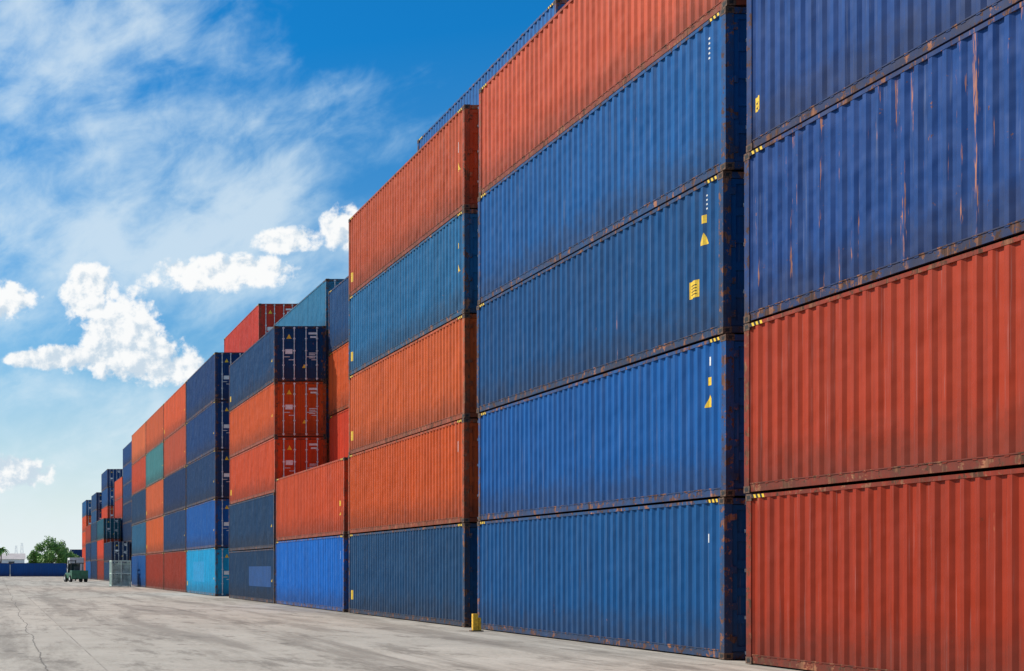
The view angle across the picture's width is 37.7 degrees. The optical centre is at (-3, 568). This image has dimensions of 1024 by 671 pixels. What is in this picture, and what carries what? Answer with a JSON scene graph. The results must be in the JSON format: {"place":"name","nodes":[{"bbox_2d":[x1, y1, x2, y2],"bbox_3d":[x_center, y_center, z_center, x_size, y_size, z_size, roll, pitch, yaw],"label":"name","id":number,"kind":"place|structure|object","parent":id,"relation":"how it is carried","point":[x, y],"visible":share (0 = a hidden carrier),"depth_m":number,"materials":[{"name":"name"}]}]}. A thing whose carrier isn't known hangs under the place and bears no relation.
{"place":"outdoors","nodes":[
{"label":"outdoors","id":0,"kind":"place"},
{"bbox_2d":[0,553,25,562],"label":"warehouse","id":1,"kind":"structure","parent":0,"point":[15,557],"depth_m":401.65,"materials":[{"name":"white metal"}]},
{"bbox_2d":[0,0,553,562],"label":"sky","id":2,"kind":"structure","parent":0,"point":[171,170],"materials":[{"name":"blue"}]},
{"bbox_2d":[0,576,811,670],"bbox_3d":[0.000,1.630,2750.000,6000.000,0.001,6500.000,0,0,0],"label":"ground","id":3,"kind":"structure","parent":0,"point":[52,623],"depth_m":29.79,"materials":[{"name":"concrete"}]},
{"bbox_2d":[0,547,8,562],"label":"palm tree","id":4,"kind":"object","parent":3,"relation":"on","point":[2,550],"visible":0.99,"depth_m":309.57,"materials":[{"name":"green plant"}]},
{"bbox_2d":[0,563,9,575],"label":"shipping container","id":5,"kind":"object","parent":3,"relation":"on","point":[4,569],"visible":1,"depth_m":286.03,"materials":[{"name":"metal"}]},
{"bbox_2d":[26,550,41,562],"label":"tree","id":6,"kind":"object","parent":3,"relation":"on","point":[32,556],"visible":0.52,"depth_m":343.85,"materials":[{"name":"green plant"}]},
{"bbox_2d":[10,563,66,575],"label":"shipping container","id":7,"kind":"object","parent":3,"relation":"on","point":[38,569],"visible":0.89,"depth_m":286.03,"materials":[{"name":"metal"}]},
{"bbox_2d":[34,536,69,562],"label":"tree","id":8,"kind":"object","parent":3,"relation":"on","point":[50,548],"visible":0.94,"depth_m":328.90,"materials":[{"name":"green plant"}]},
{"bbox_2d":[55,546,79,562],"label":"tree","id":9,"kind":"object","parent":3,"relation":"on","point":[72,555],"visible":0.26,"depth_m":334.76,"materials":[{"name":"green plant"}]},
{"bbox_2d":[67,558,83,572],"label":"box truck","id":10,"kind":"object","parent":3,"relation":"on","point":[79,560],"visible":0.2,"depth_m":225.50,"materials":[{"name":"metal"}]},
{"bbox_2d":[64,560,87,581],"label":"forklift","id":11,"kind":"object","parent":3,"relation":"on","point":[75,571],"visible":0.98,"depth_m":164.69,"materials":[{"name":"metal"}]},
{"bbox_2d":[86,561,90,578],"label":"shipping container","id":12,"kind":"object","parent":3,"relation":"on","point":[88,565],"visible":0.22,"depth_m":215.04,"materials":[{"name":"metal"}]},
{"bbox_2d":[86,543,90,560],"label":"shipping container","id":13,"kind":"object","parent":12,"relation":"on","point":[88,551],"visible":0.36,"depth_m":216.15,"materials":[{"name":"metal"}]},
{"bbox_2d":[86,524,90,543],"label":"shipping container","id":14,"kind":"object","parent":13,"relation":"on","point":[88,533],"visible":0.32,"depth_m":216.16,"materials":[{"name":"metal"}]},
{"bbox_2d":[91,561,96,579],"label":"shipping container","id":15,"kind":"object","parent":3,"relation":"on","point":[93,569],"visible":0.33,"depth_m":202.93,"materials":[{"name":"metal"}]},
{"bbox_2d":[91,541,96,560],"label":"shipping container","id":16,"kind":"object","parent":15,"relation":"on","point":[93,551],"visible":0.34,"depth_m":204.76,"materials":[{"name":"metal"}]},
{"bbox_2d":[91,522,96,541],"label":"shipping container","id":17,"kind":"object","parent":16,"relation":"on","point":[93,532],"visible":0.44,"depth_m":204.78,"materials":[{"name":"metal"}]},
{"bbox_2d":[97,560,103,579],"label":"shipping container","id":18,"kind":"object","parent":3,"relation":"on","point":[100,569],"visible":0.3,"depth_m":190.97,"materials":[{"name":"metal"}]},
{"bbox_2d":[97,539,120,559],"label":"shipping container","id":19,"kind":"object","parent":18,"relation":"on","point":[100,549],"visible":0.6,"depth_m":189.00,"materials":[{"name":"metal"}]},
{"bbox_2d":[97,518,120,540],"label":"shipping container","id":20,"kind":"object","parent":19,"relation":"on","point":[108,528],"visible":0.94,"depth_m":185.09,"materials":[{"name":"metal"}]},
{"bbox_2d":[104,562,127,580],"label":"shipping container","id":21,"kind":"object","parent":3,"relation":"on","point":[106,571],"visible":0.32,"depth_m":180.01,"materials":[{"name":"metal"}]},
{"bbox_2d":[104,541,129,561],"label":"shipping container","id":22,"kind":"object","parent":21,"relation":"on","point":[116,550],"visible":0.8,"depth_m":172.10,"materials":[{"name":"metal"}]},
{"bbox_2d":[109,560,130,586],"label":"wire cage crate","id":23,"kind":"object","parent":3,"relation":"on","point":[119,568],"visible":1,"depth_m":121.60,"materials":[{"name":"grey metal"}]},
{"bbox_2d":[131,554,145,586],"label":"shipping container","id":24,"kind":"object","parent":3,"relation":"on","point":[138,570],"visible":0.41,"depth_m":121.50,"materials":[{"name":"metal"}]},
{"bbox_2d":[132,521,145,555],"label":"shipping container","id":25,"kind":"object","parent":24,"relation":"on","point":[139,539],"visible":0.33,"depth_m":121.74,"materials":[{"name":"metal"}]},
{"bbox_2d":[132,488,145,525],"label":"shipping container","id":26,"kind":"object","parent":25,"relation":"on","point":[138,507],"visible":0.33,"depth_m":121.49,"materials":[{"name":"metal"}]},
{"bbox_2d":[132,455,145,494],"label":"shipping container","id":27,"kind":"object","parent":26,"relation":"on","point":[139,476],"visible":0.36,"depth_m":121.53,"materials":[{"name":"metal"}]},
{"bbox_2d":[132,422,145,464],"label":"shipping container","id":28,"kind":"object","parent":27,"relation":"on","point":[138,444],"visible":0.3,"depth_m":121.50,"materials":[{"name":"metal"}]},
{"bbox_2d":[146,553,163,589],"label":"shipping container","id":29,"kind":"object","parent":3,"relation":"on","point":[154,570],"visible":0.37,"depth_m":109.21,"materials":[{"name":"metal"}]},
{"bbox_2d":[146,516,166,553],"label":"shipping container","id":30,"kind":"object","parent":29,"relation":"on","point":[155,536],"visible":0.46,"depth_m":109.42,"materials":[{"name":"metal"}]},
{"bbox_2d":[146,479,163,520],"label":"shipping container","id":31,"kind":"object","parent":30,"relation":"on","point":[154,500],"visible":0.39,"depth_m":109.17,"materials":[{"name":"metal"}]},
{"bbox_2d":[146,441,163,487],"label":"shipping container","id":32,"kind":"object","parent":31,"relation":"on","point":[155,465],"visible":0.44,"depth_m":109.08,"materials":[{"name":"metal"}]},
{"bbox_2d":[146,404,163,453],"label":"shipping container","id":33,"kind":"object","parent":32,"relation":"on","point":[154,429],"visible":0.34,"depth_m":109.15,"materials":[{"name":"metal"}]},
{"bbox_2d":[164,551,185,591],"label":"shipping container","id":34,"kind":"object","parent":3,"relation":"on","point":[174,571],"visible":0.38,"depth_m":97.03,"materials":[{"name":"metal"}]},
{"bbox_2d":[163,508,185,551],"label":"shipping container","id":35,"kind":"object","parent":34,"relation":"on","point":[174,531],"visible":0.41,"depth_m":97.01,"materials":[{"name":"metal"}]},
{"bbox_2d":[163,466,185,514],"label":"shipping container","id":36,"kind":"object","parent":35,"relation":"on","point":[174,491],"visible":0.45,"depth_m":96.95,"materials":[{"name":"metal"}]},
{"bbox_2d":[164,424,186,477],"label":"shipping container","id":37,"kind":"object","parent":36,"relation":"on","point":[175,452],"visible":0.43,"depth_m":96.97,"materials":[{"name":"metal"}]},
{"bbox_2d":[164,382,185,439],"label":"shipping container","id":38,"kind":"object","parent":37,"relation":"on","point":[174,412],"visible":0.36,"depth_m":96.98,"materials":[{"name":"metal"}]},
{"bbox_2d":[186,548,233,595],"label":"shipping container","id":39,"kind":"object","parent":3,"relation":"on","point":[207,571],"visible":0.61,"depth_m":81.78,"materials":[{"name":"metal"}]},
{"bbox_2d":[186,499,229,549],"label":"shipping container","id":40,"kind":"object","parent":39,"relation":"on","point":[207,524],"visible":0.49,"depth_m":81.74,"materials":[{"name":"metal"}]},
{"bbox_2d":[186,450,229,507],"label":"shipping container","id":41,"kind":"object","parent":40,"relation":"on","point":[207,477],"visible":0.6,"depth_m":81.68,"materials":[{"name":"metal"}]},
{"bbox_2d":[186,401,228,464],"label":"shipping container","id":42,"kind":"object","parent":41,"relation":"on","point":[207,430],"visible":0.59,"depth_m":81.69,"materials":[{"name":"metal"}]},
{"bbox_2d":[186,352,243,422],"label":"shipping container","id":43,"kind":"object","parent":42,"relation":"on","point":[207,383],"visible":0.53,"depth_m":81.21,"materials":[{"name":"metal"}]},
{"bbox_2d":[229,548,275,602],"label":"shipping container","id":44,"kind":"object","parent":3,"relation":"on","point":[252,574],"visible":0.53,"depth_m":67.34,"materials":[{"name":"metal"}]},
{"bbox_2d":[229,493,279,550],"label":"shipping container","id":45,"kind":"object","parent":44,"relation":"on","point":[252,524],"visible":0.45,"depth_m":67.32,"materials":[{"name":"metal"}]},
{"bbox_2d":[229,437,326,504],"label":"shipping container","id":46,"kind":"object","parent":45,"relation":"on","point":[257,471],"visible":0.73,"depth_m":63.21,"materials":[{"name":"metal"}]},
{"bbox_2d":[229,381,325,457],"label":"shipping container","id":47,"kind":"object","parent":46,"relation":"on","point":[282,409],"visible":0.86,"depth_m":62.26,"materials":[{"name":"metal"}]},
{"bbox_2d":[229,326,325,411],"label":"shipping container","id":48,"kind":"object","parent":47,"relation":"on","point":[285,354],"visible":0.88,"depth_m":62.28,"materials":[{"name":"metal"}]},
{"bbox_2d":[276,535,348,611],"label":"shipping container","id":49,"kind":"object","parent":3,"relation":"on","point":[312,572],"visible":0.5,"depth_m":54.37,"materials":[{"name":"metal"}]},
{"bbox_2d":[276,457,347,540],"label":"shipping container","id":50,"kind":"object","parent":49,"relation":"on","point":[312,502],"visible":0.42,"depth_m":54.57,"materials":[{"name":"metal"}]},
{"bbox_2d":[348,523,476,626],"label":"shipping container","id":51,"kind":"object","parent":3,"relation":"on","point":[427,574],"visible":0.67,"depth_m":41.13,"materials":[{"name":"metal"}]},
{"bbox_2d":[348,418,493,533],"bbox_3d":[14.170,-2.745,42.934,2.442,2.896,12.208,0,0,0],"label":"shipping container","id":52,"kind":"object","parent":51,"relation":"on","point":[428,478],"visible":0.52,"depth_m":41.07,"materials":[{"name":"metal"}]},
{"bbox_2d":[348,314,478,454],"bbox_3d":[14.197,-5.660,42.971,2.442,2.896,12.208,0,0,0],"label":"shipping container","id":53,"kind":"object","parent":52,"relation":"on","point":[425,382],"visible":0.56,"depth_m":41.13,"materials":[{"name":"metal"}]},
{"bbox_2d":[348,209,477,375],"bbox_3d":[14.193,-8.575,42.973,2.442,2.896,12.208,0,0,0],"label":"shipping container","id":54,"kind":"object","parent":53,"relation":"on","point":[428,285],"visible":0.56,"depth_m":40.92,"materials":[{"name":"metal"}]},
{"bbox_2d":[348,104,478,297],"bbox_3d":[14.202,-11.490,42.998,2.442,2.896,12.208,0,0,0],"label":"shipping container","id":55,"kind":"object","parent":54,"relation":"on","point":[429,187],"visible":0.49,"depth_m":40.95,"materials":[{"name":"metal"}]},
{"bbox_2d":[469,614,483,631],"bbox_3d":[12.490,1.400,34.600,0.320,0.460,0.200,0,0,0],"label":"yellow guard post","id":56,"kind":"object","parent":3,"relation":"on","point":[476,623],"visible":1,"depth_m":34.54,"materials":[{"name":"metal"}]},
{"bbox_2d":[477,497,745,659],"bbox_3d":[14.177,0.170,29.741,2.442,2.896,12.208,0,0,0],"label":"shipping container","id":57,"kind":"object","parent":3,"relation":"on","point":[669,577],"visible":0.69,"depth_m":27.37,"materials":[{"name":"metal"}]},
{"bbox_2d":[478,334,761,520],"bbox_3d":[14.192,-2.745,29.718,2.442,2.896,12.208,0,0,0],"label":"shipping container","id":58,"kind":"object","parent":57,"relation":"on","point":[667,428],"visible":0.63,"depth_m":27.55,"materials":[{"name":"metal"}]},
{"bbox_2d":[477,171,743,412],"bbox_3d":[14.169,-5.660,29.764,2.442,2.896,12.208,0,0,0],"label":"shipping container","id":59,"kind":"object","parent":58,"relation":"on","point":[666,278],"visible":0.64,"depth_m":27.42,"materials":[{"name":"metal"}]},
{"bbox_2d":[478,6,746,304],"bbox_3d":[14.173,-8.575,29.690,2.442,2.896,12.208,0,0,0],"label":"shipping container","id":60,"kind":"object","parent":59,"relation":"on","point":[669,125],"visible":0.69,"depth_m":27.34,"materials":[{"name":"metal"}]},
{"bbox_2d":[479,0,746,195],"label":"shipping container","id":61,"kind":"object","parent":60,"relation":"on","point":[568,64],"visible":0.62,"depth_m":30.14,"materials":[{"name":"metal"}]},
{"bbox_2d":[746,468,1023,670],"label":"shipping container","id":62,"kind":"object","parent":3,"relation":"on","point":[922,574],"visible":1,"depth_m":19.04,"materials":[{"name":"metal"}]},
{"bbox_2d":[744,234,1023,492],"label":"shipping container","id":63,"kind":"object","parent":62,"relation":"on","point":[916,373],"visible":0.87,"depth_m":18.99,"materials":[{"name":"metal"}]},
{"bbox_2d":[744,1,1023,323],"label":"shipping container","id":64,"kind":"object","parent":63,"relation":"on","point":[917,163],"visible":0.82,"depth_m":18.98,"materials":[{"name":"metal"}]},
{"bbox_2d":[746,0,1023,152],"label":"shipping container","id":65,"kind":"object","parent":64,"relation":"on","point":[807,60],"visible":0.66,"depth_m":20.54,"materials":[{"name":"metal"}]},
{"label":"shipping container","id":66,"kind":"object","parent":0,"visible":0},
{"bbox_2d":[130,541,135,561],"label":"shipping container","id":67,"kind":"object","parent":66,"relation":"on","point":[131,551],"visible":0.09,"depth_m":172.36,"materials":[{"name":"metal"}]},
{"bbox_2d":[123,521,131,541],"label":"shipping container","id":68,"kind":"object","parent":67,"relation":"on","point":[127,531],"visible":0.27,"depth_m":177.62,"materials":[{"name":"metal"}]},
{"bbox_2d":[123,501,131,523],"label":"shipping container","id":69,"kind":"object","parent":68,"relation":"on","point":[127,512],"visible":0.41,"depth_m":177.65,"materials":[{"name":"metal"}]},
{"bbox_2d":[123,481,131,504],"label":"shipping container","id":70,"kind":"object","parent":69,"relation":"on","point":[127,493],"visible":0.27,"depth_m":177.65,"materials":[{"name":"metal"}]},
{"bbox_2d":[123,461,131,485],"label":"shipping container","id":71,"kind":"object","parent":70,"relation":"on","point":[127,473],"visible":0.34,"depth_m":177.62,"materials":[{"name":"metal"}]},
{"bbox_2d":[123,441,131,467],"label":"shipping container","id":72,"kind":"object","parent":71,"relation":"on","point":[127,454],"visible":0.33,"depth_m":177.65,"materials":[{"name":"metal"}]},
{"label":"shipping container","id":73,"kind":"object","parent":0,"visible":0},
{"bbox_2d":[121,518,122,538],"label":"shipping container","id":74,"kind":"object","parent":73,"relation":"on","point":[121,528],"visible":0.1,"depth_m":185.51,"materials":[{"name":"metal"}]},
{"bbox_2d":[115,497,122,517],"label":"shipping container","id":75,"kind":"object","parent":74,"relation":"on","point":[118,508],"visible":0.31,"depth_m":189.26,"materials":[{"name":"metal"}]},
{"bbox_2d":[114,476,122,500],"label":"shipping container","id":76,"kind":"object","parent":75,"relation":"on","point":[119,488],"visible":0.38,"depth_m":189.27,"materials":[{"name":"metal"}]},
{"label":"shipping container","id":77,"kind":"object","parent":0,"visible":0},
{"bbox_2d":[101,506,114,518],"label":"shipping container","id":78,"kind":"object","parent":77,"relation":"on","point":[108,511],"visible":0.4,"depth_m":210.10,"materials":[{"name":"metal"}]},
{"bbox_2d":[102,487,114,508],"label":"shipping container","id":79,"kind":"object","parent":78,"relation":"on","point":[108,496],"visible":0.5,"depth_m":210.03,"materials":[{"name":"metal"}]},
{"bbox_2d":[101,469,122,491],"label":"shipping container","id":80,"kind":"object","parent":79,"relation":"on","point":[109,477],"visible":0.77,"depth_m":210.10,"materials":[{"name":"metal"}]},
{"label":"shipping container","id":81,"kind":"object","parent":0,"visible":0},
{"bbox_2d":[91,510,101,523],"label":"shipping container","id":82,"kind":"object","parent":81,"relation":"on","point":[96,515],"visible":0.34,"depth_m":223.59,"materials":[{"name":"metal"}]},
{"bbox_2d":[91,492,101,511],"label":"shipping container","id":83,"kind":"object","parent":82,"relation":"on","point":[96,500],"visible":0.53,"depth_m":223.52,"materials":[{"name":"metal"}]},
{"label":"shipping container","id":84,"kind":"object","parent":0,"visible":0},
{"bbox_2d":[82,547,85,561],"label":"shipping container","id":85,"kind":"object","parent":84,"relation":"on","point":[84,552],"visible":0.24,"depth_m":253.16,"materials":[{"name":"metal"}]},
{"bbox_2d":[82,531,85,547],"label":"shipping container","id":86,"kind":"object","parent":85,"relation":"on","point":[83,539],"visible":0.3,"depth_m":252.96,"materials":[{"name":"metal"}]},
{"bbox_2d":[82,515,90,532],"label":"shipping container","id":87,"kind":"object","parent":86,"relation":"on","point":[86,520],"visible":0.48,"depth_m":250.06,"materials":[{"name":"metal"}]},
{"bbox_2d":[82,500,91,517],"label":"shipping container","id":88,"kind":"object","parent":87,"relation":"on","point":[86,507],"visible":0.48,"depth_m":248.04,"materials":[{"name":"metal"}]},
{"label":"shipping container","id":89,"kind":"object","parent":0,"visible":0},
{"bbox_2d":[70,549,81,557],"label":"shipping container","id":90,"kind":"object","parent":89,"relation":"on","point":[78,552],"visible":0.26,"depth_m":420.01,"materials":[{"name":"metal"}]},
{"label":"shipping container","id":91,"kind":"object","parent":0,"visible":0},
{"bbox_2d":[417,0,568,150],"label":"shipping container","id":92,"kind":"object","parent":91,"relation":"on","point":[470,95],"visible":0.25,"depth_m":41.70,"materials":[{"name":"metal"}]},
{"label":"shipping container","id":93,"kind":"object","parent":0,"visible":0},
{"bbox_2d":[329,408,348,461],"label":"shipping container","id":94,"kind":"object","parent":93,"relation":"on","point":[339,435],"visible":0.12,"depth_m":60.14,"materials":[{"name":"metal"}]},
{"bbox_2d":[328,342,348,416],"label":"shipping container","id":95,"kind":"object","parent":94,"relation":"on","point":[338,381],"visible":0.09,"depth_m":60.18,"materials":[{"name":"metal"}]},
{"bbox_2d":[328,276,348,353],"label":"shipping container","id":96,"kind":"object","parent":95,"relation":"on","point":[338,294],"visible":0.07,"depth_m":60.08,"materials":[{"name":"metal"}]},
{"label":"shipping container","id":97,"kind":"object","parent":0,"visible":0},
{"bbox_2d":[327,441,328,462],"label":"shipping container","id":98,"kind":"object","parent":97,"relation":"on","point":[327,451],"visible":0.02,"depth_m":64.05,"materials":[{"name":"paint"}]},
{"bbox_2d":[326,387,328,440],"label":"shipping container","id":99,"kind":"object","parent":98,"relation":"on","point":[327,426],"visible":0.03,"depth_m":63.96,"materials":[{"name":"metal"}]},
{"bbox_2d":[326,333,328,386],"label":"shipping container","id":100,"kind":"object","parent":99,"relation":"on","point":[327,342],"depth_m":64.04,"materials":[{"name":"metal"}]},
{"bbox_2d":[273,279,343,332],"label":"shipping container","id":101,"kind":"object","parent":100,"relation":"on","point":[311,308],"visible":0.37,"depth_m":66.37,"materials":[{"name":"metal"}]},
{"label":"shipping container","id":102,"kind":"object","parent":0,"visible":0},
{"bbox_2d":[224,303,297,351],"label":"shipping container","id":103,"kind":"object","parent":102,"relation":"on","point":[254,325],"visible":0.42,"depth_m":80.62,"materials":[{"name":"metal"}]}
]}

